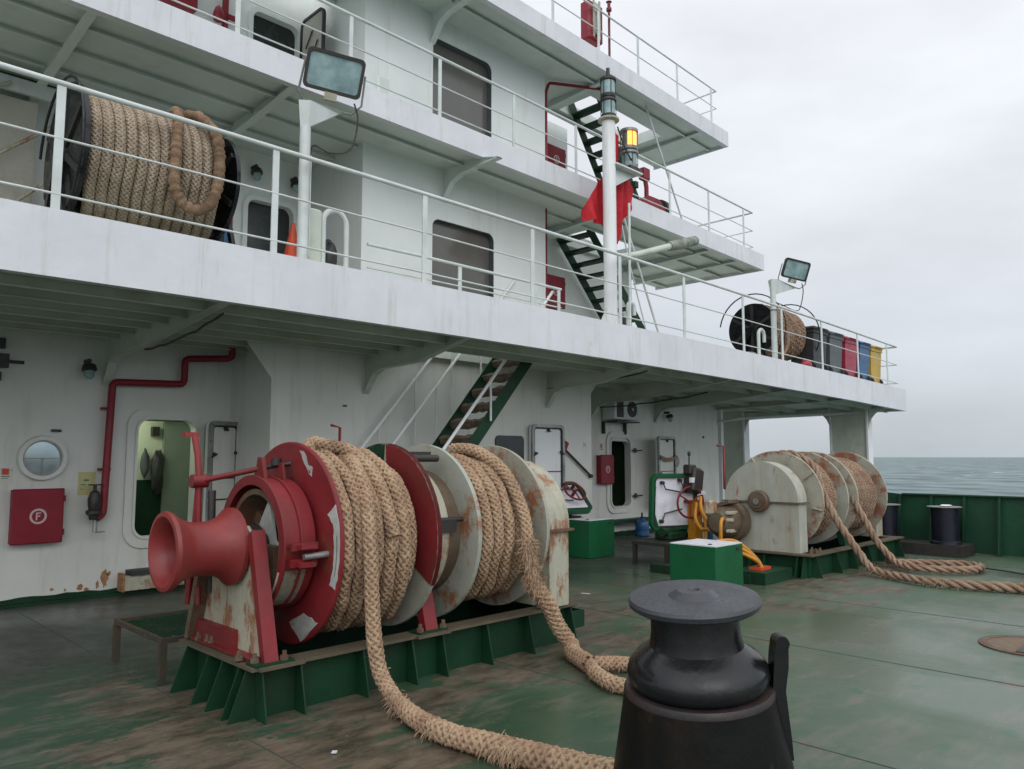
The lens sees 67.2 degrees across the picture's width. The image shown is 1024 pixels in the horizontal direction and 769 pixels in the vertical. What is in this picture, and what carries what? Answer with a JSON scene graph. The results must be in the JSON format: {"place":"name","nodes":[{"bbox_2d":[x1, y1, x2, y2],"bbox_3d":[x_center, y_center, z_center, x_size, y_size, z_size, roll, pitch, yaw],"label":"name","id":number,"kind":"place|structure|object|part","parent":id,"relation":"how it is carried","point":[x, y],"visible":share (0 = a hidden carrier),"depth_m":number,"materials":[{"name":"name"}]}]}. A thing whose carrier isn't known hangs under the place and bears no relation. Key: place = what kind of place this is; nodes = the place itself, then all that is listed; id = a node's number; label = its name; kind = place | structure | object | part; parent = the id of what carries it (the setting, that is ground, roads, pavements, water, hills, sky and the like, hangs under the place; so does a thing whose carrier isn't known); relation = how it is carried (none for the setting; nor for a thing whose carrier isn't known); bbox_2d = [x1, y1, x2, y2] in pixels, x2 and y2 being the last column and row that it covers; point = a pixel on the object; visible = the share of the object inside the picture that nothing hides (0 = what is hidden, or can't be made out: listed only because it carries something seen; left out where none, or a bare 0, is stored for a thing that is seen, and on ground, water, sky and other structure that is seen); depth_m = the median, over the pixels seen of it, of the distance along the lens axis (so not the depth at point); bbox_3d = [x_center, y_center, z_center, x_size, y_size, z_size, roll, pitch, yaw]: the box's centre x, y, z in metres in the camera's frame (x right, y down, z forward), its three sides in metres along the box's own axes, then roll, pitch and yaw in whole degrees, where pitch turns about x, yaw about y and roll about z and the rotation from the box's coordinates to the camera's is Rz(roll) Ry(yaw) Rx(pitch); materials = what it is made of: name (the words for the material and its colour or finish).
{"place":"outdoors","nodes":[
{"label":"outdoors","id":0,"kind":"place"},
{"bbox_2d":[325,239,336,264],"bbox_3d":[-2.110,-1.411,8.802,0.219,0.521,0.264,2,-6,-16],"label":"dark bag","id":1,"kind":"object","parent":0,"point":[329,257],"visible":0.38,"depth_m":8.74,"materials":[{"name":"plastic"}]},
{"bbox_2d":[0,526,1023,768],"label":"deck","id":2,"kind":"structure","parent":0,"point":[883,673],"depth_m":5.62,"materials":[{"name":"paint"}]},
{"bbox_2d":[111,609,188,685],"bbox_3d":[-2.673,2.143,6.453,0.920,0.338,1.040,5,-8,-45],"label":"grating table","id":3,"kind":"object","parent":2,"relation":"on","point":[154,627],"visible":0.37,"depth_m":6.30,"materials":[{"name":"metal"}]},
{"bbox_2d":[169,599,577,724],"bbox_3d":[-0.972,2.139,6.429,3.320,0.347,1.290,5,-8,-45],"label":"winch seating","id":4,"kind":"object","parent":2,"relation":"on","point":[328,666],"visible":0.69,"depth_m":5.70,"materials":[{"name":"green paint"}]},
{"bbox_2d":[148,423,573,668],"bbox_3d":[-1.045,1.150,6.442,3.655,1.669,1.490,5,-8,-45],"label":"mooring winch","id":5,"kind":"object","parent":4,"relation":"on","point":[257,563],"visible":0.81,"depth_m":5.66,"materials":[{"name":"red paint"}]},
{"bbox_2d":[303,436,614,768],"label":"mooring rope","id":6,"kind":"object","parent":5,"relation":"attached to","point":[379,521],"visible":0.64,"depth_m":5.46,"materials":[{"name":"fabric"}]},
{"bbox_2d":[449,443,629,693],"bbox_3d":[0.054,1.420,6.519,2.829,1.872,0.848,-4,-7,35],"label":"mooring rope","id":7,"kind":"object","parent":5,"relation":"attached to","point":[509,551],"visible":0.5,"depth_m":6.53,"materials":[{"name":"fabric"}]},
{"bbox_2d":[571,607,584,627],"bbox_3d":[0.354,2.292,7.646,0.330,0.170,0.670,5,-8,-45],"label":"drip tray","id":8,"kind":"object","parent":4,"relation":"attached to","point":[578,615],"visible":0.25,"depth_m":7.48,"materials":[{"name":"green paint"}]},
{"bbox_2d":[0,0,906,609],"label":"ship superstructure","id":9,"kind":"object","parent":2,"relation":"on","point":[92,308],"visible":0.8,"depth_m":10.82,"materials":[{"name":"paint"}]},
{"bbox_2d":[0,468,13,483],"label":"wall sign","id":10,"kind":"object","parent":9,"relation":"attached to","point":[6,475],"visible":1,"depth_m":8.83,"materials":[{"name":"plastic"}]},
{"bbox_2d":[0,70,56,203],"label":"canvas screen","id":11,"kind":"object","parent":9,"relation":"on","point":[17,149],"visible":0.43,"depth_m":8.79,"materials":[{"name":"paint"}]},
{"bbox_2d":[8,488,65,545],"bbox_3d":[-5.509,1.526,8.955,0.549,0.630,0.148,5,-8,-45],"label":"fire hose cabinet","id":12,"kind":"object","parent":9,"relation":"attached to","point":[35,516],"visible":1,"depth_m":8.89,"materials":[{"name":"metal"}]},
{"bbox_3d":[-5.481,1.522,8.914,0.530,0.630,0.051,5,-8,-45],"label":"cabinet door","id":13,"kind":"part","parent":12,"relation":"part of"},
{"bbox_2d":[77,472,95,494],"bbox_3d":[-5.190,1.208,9.411,0.190,0.280,0.008,5,-8,-45],"label":"wall sign","id":14,"kind":"object","parent":9,"relation":"attached to","point":[85,479],"visible":0.96,"depth_m":9.40,"materials":[{"name":"paper"}]},
{"bbox_2d":[39,74,240,244],"bbox_3d":[-3.694,-2.070,7.769,1.620,1.546,1.413,5,-8,-45],"label":"rope reel","id":15,"kind":"object","parent":9,"relation":"on","point":[77,127],"visible":0.44,"depth_m":7.23,"materials":[{"name":"black paint"}]},
{"bbox_2d":[73,94,217,238],"bbox_3d":[-3.712,-2.131,7.765,1.332,1.266,1.265,5,-8,-45],"label":"reel rope","id":16,"kind":"object","parent":15,"relation":"attached to","point":[111,178],"visible":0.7,"depth_m":7.27,"materials":[{"name":"fabric"}]},
{"bbox_2d":[167,106,225,215],"bbox_3d":[-3.198,-2.208,7.632,0.549,1.196,0.558,5,-8,-45],"label":"rope eye","id":17,"kind":"object","parent":15,"relation":"hanging from","point":[209,204],"visible":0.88,"depth_m":7.45,"materials":[{"name":"fabric"}]},
{"bbox_2d":[85,348,235,532],"bbox_3d":[-4.479,0.654,9.893,1.693,2.368,0.331,4,-7,-37],"label":"pipe","id":18,"kind":"object","parent":9,"relation":"attached to","point":[96,512],"visible":1,"depth_m":9.51,"materials":[{"name":"metal"}]},
{"bbox_2d":[122,408,203,547],"bbox_3d":[-4.554,1.211,10.085,0.980,1.780,0.160,5,-8,-45],"label":"doorway","id":19,"kind":"structure","parent":9,"relation":"in","point":[196,424],"depth_m":9.81,"materials":[{"name":"paint"}]},
{"bbox_2d":[159,0,197,13],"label":"wall locker","id":20,"kind":"object","parent":9,"relation":"attached to","point":[193,3],"depth_m":10.50,"materials":[{"name":"metal"}]},
{"bbox_2d":[203,421,237,520],"bbox_3d":[-3.874,1.255,10.336,0.103,1.520,0.580,-2,-6,23],"label":"open door","id":21,"kind":"structure","parent":9,"relation":"in","point":[220,445],"depth_m":10.29,"materials":[{"name":"paint"}]},
{"bbox_2d":[218,232,227,242],"bbox_3d":[-3.288,-1.831,8.660,0.060,1.230,0.400,5,-8,-45],"label":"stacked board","id":22,"kind":"object","parent":9,"relation":"on","point":[224,238],"depth_m":8.49,"materials":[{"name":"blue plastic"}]},
{"bbox_2d":[213,0,234,28],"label":"fire pipe","id":23,"kind":"object","parent":9,"relation":"attached to","point":[222,12],"visible":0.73,"depth_m":10.94,"materials":[{"name":"metal"}]},
{"bbox_2d":[241,195,296,253],"bbox_3d":[-3.603,-1.978,11.362,0.860,1.510,0.170,5,-8,-45],"label":"doorway","id":24,"kind":"structure","parent":9,"relation":"in","point":[256,217],"depth_m":11.38,"materials":[{"name":"paint"}]},
{"bbox_2d":[247,7,300,57],"bbox_3d":[-3.603,-4.796,11.627,0.880,1.570,0.170,5,-8,-45],"label":"doorway","id":25,"kind":"structure","parent":9,"relation":"in","point":[256,24],"depth_m":11.70,"materials":[{"name":"paint"}]},
{"bbox_2d":[284,223,296,256],"bbox_3d":[-2.425,-1.507,8.530,0.380,0.560,0.380,5,-8,-45],"label":"traffic cone","id":26,"kind":"object","parent":9,"relation":"on","point":[290,250],"visible":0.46,"depth_m":8.48,"materials":[{"name":"orange plastic"}]},
{"bbox_2d":[300,7,325,59],"bbox_3d":[-3.017,-4.893,11.607,0.092,1.440,0.660,5,-8,-45],"label":"open door","id":27,"kind":"structure","parent":9,"relation":"in","point":[309,37],"depth_m":11.62,"materials":[{"name":"metal"}]},
{"bbox_2d":[308,208,321,261],"bbox_3d":[-2.163,-1.614,8.463,0.204,0.620,0.100,5,-8,-45],"label":"locker","id":28,"kind":"object","parent":9,"relation":"on","point":[315,227],"visible":0.74,"depth_m":8.41,"materials":[{"name":"metal"}]},
{"bbox_2d":[296,46,365,258],"bbox_3d":[-1.975,-2.425,8.379,0.728,2.361,0.406,2,-6,-16],"label":"floodlight","id":29,"kind":"object","parent":9,"relation":"on","point":[332,75],"visible":0.87,"depth_m":8.30,"materials":[{"name":"paint"}]},
{"bbox_2d":[321,208,348,266],"bbox_3d":[-2.006,-1.603,8.648,0.402,0.774,0.133,5,-8,-45],"label":"gooseneck vent","id":30,"kind":"object","parent":9,"relation":"on","point":[326,213],"visible":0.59,"depth_m":8.71,"materials":[{"name":"metal"}]},
{"bbox_2d":[377,74,390,94],"bbox_3d":[-1.870,-4.336,11.236,0.240,0.300,0.008,5,-8,-45],"label":"wall sign","id":31,"kind":"object","parent":9,"relation":"attached to","point":[383,81],"visible":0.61,"depth_m":11.23,"materials":[{"name":"paint"}]},
{"bbox_2d":[0,62,897,384],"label":"balcony railing","id":32,"kind":"object","parent":9,"relation":"on","point":[58,152],"visible":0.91,"depth_m":8.21,"materials":[{"name":"metal"}]},
{"bbox_2d":[433,39,490,136],"bbox_3d":[-0.826,-4.657,12.411,1.290,1.480,0.115,5,-8,-45],"label":"window","id":33,"kind":"structure","parent":9,"relation":"in","point":[455,79],"depth_m":12.52,"materials":[{"name":"grey glass"}]},
{"bbox_2d":[172,0,752,248],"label":"balcony railing","id":34,"kind":"object","parent":9,"relation":"on","point":[352,16],"visible":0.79,"depth_m":11.25,"materials":[{"name":"metal"}]},
{"bbox_2d":[432,219,493,296],"bbox_3d":[-0.797,-1.891,12.179,1.330,1.250,0.115,5,-8,-45],"label":"window","id":35,"kind":"structure","parent":9,"relation":"in","point":[444,249],"depth_m":12.28,"materials":[{"name":"grey glass"}]},
{"bbox_2d":[367,243,561,310],"bbox_3d":[-0.515,-1.316,10.975,3.651,0.722,0.065,5,-8,-44],"label":"stair guard railing","id":36,"kind":"object","parent":9,"relation":"on","point":[460,286],"visible":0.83,"depth_m":10.80,"materials":[{"name":"paint"}]},
{"bbox_2d":[545,209,547,307],"bbox_3d":[0.608,-1.946,13.578,0.030,2.380,0.029,5,-8,-45],"label":"fire pipe","id":37,"kind":"object","parent":9,"relation":"attached to","point":[546,251],"visible":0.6,"depth_m":13.61,"materials":[{"name":"metal"}]},
{"bbox_2d":[529,424,564,488],"bbox_3d":[0.623,1.516,13.436,0.840,1.640,0.103,5,-8,-45],"label":"closed door","id":38,"kind":"structure","parent":9,"relation":"in","point":[546,441],"depth_m":13.50,"materials":[{"name":"white paint"}]},
{"bbox_2d":[547,274,565,309],"bbox_3d":[0.805,-1.841,15.430,0.579,0.640,0.248,5,-8,-45],"label":"fire hose cabinet","id":39,"kind":"object","parent":9,"relation":"attached to","point":[556,281],"visible":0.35,"depth_m":15.35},
{"bbox_3d":[0.868,-1.849,15.353,0.560,0.640,0.051,5,-8,-45],"label":"cabinet door","id":40,"kind":"part","parent":39,"relation":"part of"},
{"bbox_2d":[548,143,565,168],"bbox_3d":[0.826,-4.548,15.706,0.599,0.560,0.248,5,-8,-45],"label":"fire hose cabinet","id":41,"kind":"object","parent":9,"relation":"attached to","point":[556,153],"visible":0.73,"depth_m":15.63,"materials":[{"name":"metal"}]},
{"bbox_3d":[0.890,-4.555,15.629,0.580,0.560,0.051,5,-8,-45],"label":"cabinet door","id":42,"kind":"part","parent":41,"relation":"part of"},
{"bbox_2d":[545,82,599,160],"bbox_3d":[1.099,-4.474,13.956,1.076,2.026,0.100,1,-6,-13],"label":"fire pipe","id":43,"kind":"object","parent":9,"relation":"attached to","point":[565,85],"visible":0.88,"depth_m":13.92,"materials":[{"name":"metal"}]},
{"bbox_2d":[565,441,592,477],"bbox_3d":[1.177,1.372,14.079,0.870,0.679,0.067,5,-8,-45],"label":"long scraper","id":44,"kind":"object","parent":9,"relation":"hanging from","point":[576,461],"visible":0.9,"depth_m":14.03,"materials":[{"name":"metal"}]},
{"bbox_2d":[556,230,644,328],"bbox_3d":[2.015,-1.770,15.970,2.644,2.739,0.800,5,-8,-45],"label":"stairway","id":45,"kind":"object","parent":9,"relation":"on","point":[582,279],"visible":0.37,"depth_m":15.71,"materials":[{"name":"green paint"}]},
{"bbox_2d":[568,100,638,198],"bbox_3d":[1.962,-4.402,15.539,1.756,2.472,0.680,5,-8,-45],"label":"stairway","id":46,"kind":"object","parent":9,"relation":"on","point":[577,116],"visible":0.29,"depth_m":15.41,"materials":[{"name":"green paint"}]},
{"bbox_2d":[596,455,613,483],"bbox_3d":[2.000,1.812,16.470,0.459,0.620,0.148,5,-8,-45],"label":"fire hose cabinet","id":47,"kind":"object","parent":9,"relation":"attached to","point":[605,468],"visible":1,"depth_m":16.37,"materials":[{"name":"metal"}]},
{"bbox_3d":[2.028,1.808,16.429,0.440,0.620,0.051,5,-8,-45],"label":"cabinet door","id":48,"kind":"part","parent":47,"relation":"part of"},
{"bbox_2d":[606,0,611,56],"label":"hydrant standpipe","id":49,"kind":"object","parent":9,"relation":"on","point":[608,8],"visible":0.94,"depth_m":13.85,"materials":[{"name":"metal"}]},
{"bbox_2d":[606,431,633,512],"bbox_3d":[2.341,1.922,16.943,0.940,1.770,0.160,5,-8,-45],"label":"doorway","id":50,"kind":"structure","parent":9,"relation":"in","point":[627,506],"depth_m":17.10,"materials":[{"name":"paint"}]},
{"bbox_2d":[598,68,642,323],"bbox_3d":[1.690,-2.963,12.346,1.020,4.225,0.340,5,-8,-45],"label":"signal mast","id":51,"kind":"object","parent":9,"relation":"on","point":[615,173],"visible":0.98,"depth_m":12.18,"materials":[{"name":"metal"}]},
{"bbox_2d":[581,178,632,243],"bbox_3d":[1.544,-2.901,12.437,1.350,1.262,0.192,5,-8,-45],"label":"flag","id":52,"kind":"object","parent":51,"relation":"attached to","point":[592,208],"visible":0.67,"depth_m":12.52,"materials":[{"name":"fabric"}]},
{"bbox_2d":[615,134,618,161],"bbox_3d":[1.696,-3.883,12.651,0.135,0.504,0.104,5,-8,-45],"label":"rolled flag","id":53,"kind":"object","parent":51,"relation":"hanging from","point":[616,141],"visible":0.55,"depth_m":12.60,"materials":[{"name":"fabric"}]},
{"bbox_2d":[617,236,698,257],"bbox_3d":[2.454,-2.370,13.290,0.190,0.959,2.790,-5,-7,43],"label":"stowed boom","id":54,"kind":"object","parent":51,"relation":"attached to","point":[682,243],"visible":0.85,"depth_m":13.60,"materials":[{"name":"paint"}]},
{"bbox_2d":[602,400,639,434],"bbox_3d":[2.360,0.703,16.740,0.860,0.740,0.425,5,-8,-45],"label":"air conditioner","id":55,"kind":"object","parent":9,"relation":"attached to","point":[626,415],"visible":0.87,"depth_m":16.55,"materials":[{"name":"paint"}]},
{"bbox_2d":[626,301,635,325],"bbox_3d":[1.929,-1.094,12.552,0.272,0.554,0.133,5,-8,-45],"label":"gooseneck vent","id":56,"kind":"object","parent":9,"relation":"on","point":[633,305],"visible":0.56,"depth_m":12.51,"materials":[{"name":"metal"}]},
{"bbox_2d":[551,0,715,121],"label":"balcony railing","id":57,"kind":"object","parent":9,"relation":"on","point":[625,28],"visible":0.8,"depth_m":14.38,"materials":[{"name":"metal"}]},
{"bbox_2d":[581,0,602,47],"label":"rail locker","id":58,"kind":"object","parent":57,"relation":"attached to","point":[589,16],"visible":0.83,"depth_m":13.56,"materials":[{"name":"metal"}]},
{"bbox_2d":[622,225,646,329],"bbox_3d":[2.191,-1.878,13.771,0.866,2.386,0.025,5,-7,-42],"label":"stay","id":59,"kind":"object","parent":9,"relation":"attached to","point":[633,280],"visible":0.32,"depth_m":13.76,"materials":[{"name":"paint"}]},
{"bbox_2d":[623,218,658,331],"bbox_3d":[2.365,-1.860,13.929,1.246,2.402,0.035,5,-7,-44],"label":"stay","id":60,"kind":"object","parent":9,"relation":"on","point":[642,279],"visible":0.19,"depth_m":13.92,"materials":[{"name":"paint"}]},
{"bbox_2d":[631,167,668,212],"bbox_3d":[2.634,-3.714,14.956,0.950,0.920,0.400,5,-8,-45],"label":"deck machine","id":61,"kind":"object","parent":9,"relation":"on","point":[646,176],"visible":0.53,"depth_m":14.85,"materials":[{"name":"paint"}]},
{"bbox_2d":[645,106,682,218],"bbox_3d":[3.041,-4.262,15.245,1.331,2.173,0.031,5,-8,-45],"label":"stay","id":62,"kind":"object","parent":9,"relation":"on","point":[647,111],"visible":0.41,"depth_m":15.15,"materials":[{"name":"paint"}]},
{"bbox_2d":[655,436,677,473],"bbox_3d":[3.541,1.975,17.555,0.131,1.580,0.863,-4,-7,39],"label":"open door","id":63,"kind":"structure","parent":9,"relation":"in","point":[666,457],"depth_m":17.56,"materials":[{"name":"paint"}]},
{"bbox_2d":[757,328,765,354],"bbox_3d":[5.065,-0.809,15.675,0.342,0.694,0.133,5,-8,-45],"label":"gooseneck vent","id":64,"kind":"object","parent":9,"relation":"on","point":[759,330],"visible":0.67,"depth_m":15.60,"materials":[{"name":"metal"}]},
{"bbox_2d":[720,293,820,356],"bbox_3d":[5.714,-1.093,17.056,1.730,1.609,1.532,5,-8,-45],"label":"rope reel","id":65,"kind":"object","parent":9,"relation":"on","point":[758,313],"visible":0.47,"depth_m":16.50,"materials":[{"name":"black paint"}]},
{"bbox_2d":[761,304,805,360],"bbox_3d":[5.735,-1.093,17.049,1.564,1.232,1.229,5,-8,-45],"label":"reel rope","id":66,"kind":"object","parent":65,"relation":"on","point":[794,345],"visible":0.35,"depth_m":16.77,"materials":[{"name":"fabric"}]},
{"bbox_2d":[768,257,810,358],"bbox_3d":[5.722,-1.552,16.157,1.312,2.273,0.469,4,-6,-34],"label":"floodlight","id":67,"kind":"object","parent":9,"relation":"on","point":[793,270],"visible":0.96,"depth_m":16.26,"materials":[{"name":"paint"}]},
{"bbox_2d":[801,358,811,366],"bbox_3d":[6.410,-0.423,16.782,0.453,0.285,0.197,5,-8,-45],"label":"red rag","id":68,"kind":"object","parent":9,"relation":"on","point":[806,362],"visible":0.44,"depth_m":16.66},
{"bbox_2d":[791,326,828,370],"bbox_3d":[6.717,-0.755,17.444,0.790,1.018,0.708,5,-8,-45],"label":"wheeled bin","id":69,"kind":"object","parent":9,"relation":"on","point":[809,352],"visible":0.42,"depth_m":17.15,"materials":[{"name":"plastic"}]},
{"bbox_2d":[826,331,844,373],"bbox_3d":[7.332,-0.678,18.055,0.790,1.018,0.708,5,-8,-45],"label":"wheeled bin","id":70,"kind":"object","parent":9,"relation":"on","point":[833,355],"visible":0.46,"depth_m":17.82,"materials":[{"name":"plastic"}]},
{"bbox_2d":[842,336,858,377],"bbox_3d":[7.947,-0.599,18.665,0.790,1.018,0.708,5,-8,-45],"label":"wheeled bin","id":71,"kind":"object","parent":9,"relation":"on","point":[849,358],"visible":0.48,"depth_m":18.42,"materials":[{"name":"plastic"}]},
{"bbox_2d":[856,341,870,380],"bbox_3d":[8.534,-0.523,19.248,0.690,1.018,0.708,5,-8,-45],"label":"wheeled bin","id":72,"kind":"object","parent":9,"relation":"on","point":[863,347],"visible":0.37,"depth_m":19.04,"materials":[{"name":"blue plastic"}]},
{"bbox_2d":[869,345,882,383],"bbox_3d":[9.079,-0.452,19.788,0.770,1.018,0.708,5,-8,-45],"label":"wheeled bin","id":73,"kind":"object","parent":9,"relation":"on","point":[875,364],"visible":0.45,"depth_m":19.56,"materials":[{"name":"plastic"}]},
{"bbox_2d":[361,280,553,452],"bbox_3d":[-0.892,0.226,11.284,3.368,5.066,1.068,5,-8,-45],"label":"stairway","id":74,"kind":"object","parent":2,"relation":"on","point":[490,374],"visible":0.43,"depth_m":11.47,"materials":[{"name":"green paint"}]},
{"bbox_2d":[560,481,591,517],"bbox_3d":[0.903,2.333,13.421,0.944,1.264,0.604,4,-7,-36],"label":"hatch cover","id":75,"kind":"object","parent":2,"relation":"on","point":[576,498],"visible":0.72,"depth_m":13.47,"materials":[{"name":"metal"}]},
{"bbox_2d":[568,517,614,558],"bbox_3d":[1.363,2.636,13.354,0.680,0.648,0.516,5,-8,-45],"label":"deck box","id":76,"kind":"object","parent":2,"relation":"on","point":[590,537],"visible":0.87,"depth_m":13.14,"materials":[{"name":"metal"}]},
{"bbox_2d":[635,512,648,535],"bbox_3d":[2.828,3.033,16.760,0.300,0.496,0.300,5,-8,-45],"label":"water jug","id":77,"kind":"object","parent":2,"relation":"on","point":[641,526],"visible":0.98,"depth_m":16.64,"materials":[{"name":"blue plastic"}]},
{"bbox_2d":[631,538,690,563],"bbox_3d":[2.503,2.691,12.431,1.000,0.368,0.680,5,-8,-45],"label":"bench","id":78,"kind":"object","parent":2,"relation":"on","point":[665,544],"depth_m":12.21,"materials":[{"name":"metal"}]},
{"bbox_2d":[648,472,703,540],"bbox_3d":[2.630,1.981,12.649,0.926,1.087,0.515,2,-6,-24],"label":"hatch cover","id":79,"kind":"object","parent":78,"relation":"on","point":[670,498],"visible":0.84,"depth_m":12.52,"materials":[{"name":"metal"}]},
{"bbox_2d":[683,451,705,538],"bbox_3d":[2.990,1.991,12.628,0.392,1.796,0.265,5,-8,-45],"label":"valve stand","id":80,"kind":"object","parent":2,"relation":"on","point":[693,479],"visible":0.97,"depth_m":12.60,"materials":[{"name":"metal"}]},
{"bbox_2d":[703,506,707,538],"bbox_3d":[3.134,2.385,12.512,0.078,0.813,0.246,-1,-5,6],"label":"hydraulic hose","id":81,"kind":"object","parent":80,"relation":"hanging from","point":[705,532],"visible":0.35,"depth_m":12.53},
{"bbox_2d":[613,580,793,768],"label":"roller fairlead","id":82,"kind":"object","parent":2,"relation":"on","point":[705,685],"visible":1,"depth_m":3.20,"materials":[{"name":"black paint"}]},
{"bbox_2d":[670,539,743,585],"bbox_3d":[2.470,2.309,9.780,0.670,0.628,0.656,5,-8,-45],"label":"deck box","id":83,"kind":"object","parent":2,"relation":"on","point":[705,559],"visible":0.75,"depth_m":9.57,"materials":[{"name":"metal"}]},
{"bbox_2d":[704,505,712,539],"bbox_3d":[3.500,2.550,13.716,0.130,0.886,0.100,5,-8,-45],"label":"blue box","id":84,"kind":"object","parent":2,"relation":"on","point":[710,535],"visible":0.03,"depth_m":13.66,"materials":[{"name":"plastic"}]},
{"bbox_2d":[650,562,792,585],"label":"plinth","id":85,"kind":"structure","parent":2,"relation":"on","point":[775,574],"depth_m":10.51,"materials":[{"name":"green paint"}]},
{"bbox_2d":[749,565,770,570],"bbox_3d":[3.415,2.526,10.622,0.280,0.038,0.180,5,-8,-45],"label":"hose clamp","id":86,"kind":"object","parent":85,"relation":"on","point":[757,568],"visible":0.93,"depth_m":10.55,"materials":[{"name":"orange plastic"}]},
{"bbox_2d":[716,538,761,562],"bbox_3d":[3.113,2.322,10.559,0.757,0.438,0.065,2,-6,-20],"label":"hydraulic hose","id":87,"kind":"object","parent":86,"relation":"attached to","point":[734,540],"visible":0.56,"depth_m":10.53,"materials":[{"name":"rubber"}]},
{"bbox_2d":[743,552,762,567],"bbox_3d":[3.129,2.385,10.546,0.616,0.305,0.084,1,-5,-5],"label":"hydraulic hose","id":88,"kind":"object","parent":86,"relation":"attached to","point":[756,560],"visible":0.49,"depth_m":10.54,"materials":[{"name":"rubber"}]},
{"bbox_2d":[743,548,762,564],"bbox_3d":[3.121,2.355,10.550,0.680,0.369,0.062,1,-6,-13],"label":"hydraulic hose","id":89,"kind":"object","parent":86,"relation":"attached to","point":[748,552],"visible":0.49,"depth_m":10.56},
{"bbox_2d":[743,535,904,579],"bbox_3d":[4.868,2.731,12.609,3.800,0.327,1.790,5,-8,-45],"label":"winch seating","id":90,"kind":"object","parent":2,"relation":"on","point":[834,556],"visible":0.44,"depth_m":11.42,"materials":[{"name":"green paint"}]},
{"bbox_2d":[704,445,887,553],"bbox_3d":[4.742,1.779,12.506,4.050,1.593,1.511,5,-8,-45],"label":"mooring winch","id":91,"kind":"object","parent":90,"relation":"on","point":[773,501],"visible":0.91,"depth_m":11.48,"materials":[{"name":"beige paint"}]},
{"bbox_2d":[694,502,711,532],"bbox_3d":[2.982,2.087,12.115,0.136,0.421,0.913,0,-5,-2],"label":"hydraulic hose","id":92,"kind":"object","parent":91,"relation":"attached to","point":[700,527],"visible":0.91,"depth_m":12.26,"materials":[{"name":"rubber"}]},
{"bbox_2d":[699,496,706,520],"bbox_3d":[3.060,1.969,12.146,0.091,0.378,0.873,0,-5,0],"label":"hydraulic hose","id":93,"kind":"object","parent":91,"relation":"attached to","point":[703,514],"visible":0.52,"depth_m":12.38,"materials":[{"name":"rubber"}]},
{"bbox_2d":[719,517,724,538],"bbox_3d":[3.093,2.285,11.302,0.064,0.689,0.340,-3,-6,26],"label":"hydraulic hose","id":94,"kind":"object","parent":91,"relation":"attached to","point":[721,520],"visible":0.59,"depth_m":11.18,"materials":[{"name":"rubber"}]},
{"bbox_2d":[780,450,1023,593],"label":"mooring rope","id":95,"kind":"object","parent":91,"relation":"attached to","point":[830,514],"visible":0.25,"depth_m":11.02,"materials":[{"name":"fabric"}]},
{"bbox_2d":[834,457,985,573],"bbox_3d":[5.896,2.022,12.496,1.213,1.809,3.058,4,-7,-38],"label":"mooring rope","id":96,"kind":"object","parent":91,"relation":"attached to","point":[867,494],"visible":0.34,"depth_m":12.03,"materials":[{"name":"fabric"}]},
{"bbox_2d":[882,503,974,557],"bbox_3d":[7.075,2.601,13.999,0.660,0.838,2.150,5,-8,-45],"label":"double bollard","id":97,"kind":"object","parent":2,"relation":"on","point":[945,541],"visible":0.66,"depth_m":13.35,"materials":[{"name":"metal"}]},
{"bbox_2d":[887,492,1023,556],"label":"bulwark","id":98,"kind":"object","parent":2,"relation":"on","point":[991,524],"visible":0.45,"depth_m":13.73,"materials":[{"name":"metal"}]},
{"bbox_2d":[978,635,1023,655],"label":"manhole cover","id":99,"kind":"object","parent":2,"relation":"on","point":[1012,644],"visible":1,"depth_m":7.04,"materials":[{"name":"metal"}]},
{"bbox_2d":[985,567,1023,574],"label":"thin line","id":100,"kind":"object","parent":2,"relation":"on","point":[1005,571],"visible":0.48,"depth_m":11.34,"materials":[{"name":"metal"}]},
{"bbox_2d":[622,313,625,324],"bbox_3d":[1.804,-0.972,12.700,0.251,0.444,0.252,5,-8,-45],"label":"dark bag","id":101,"kind":"object","parent":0,"point":[623,321],"visible":0.09,"depth_m":12.61,"materials":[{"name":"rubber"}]},
{"bbox_2d":[521,0,1023,456],"label":"sky","id":102,"kind":"structure","parent":0,"point":[875,145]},
{"bbox_2d":[750,457,1023,495],"bbox_3d":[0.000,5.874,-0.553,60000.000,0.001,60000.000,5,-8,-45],"label":"sea","id":103,"kind":"structure","parent":0,"point":[1001,476],"depth_m":248.94,"materials":[{"name":"liquid"}]}
]}

